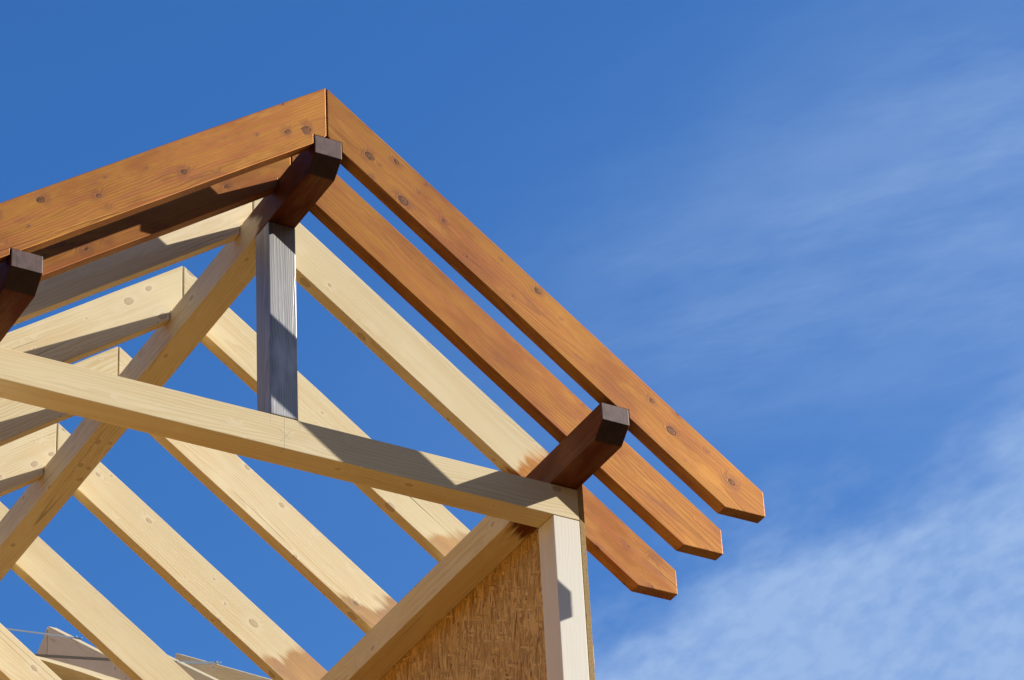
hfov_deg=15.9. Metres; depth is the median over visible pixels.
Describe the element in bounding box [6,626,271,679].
timber frame house
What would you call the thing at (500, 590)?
timber frame house
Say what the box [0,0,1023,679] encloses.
sky
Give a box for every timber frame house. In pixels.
[0,88,764,679]
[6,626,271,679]

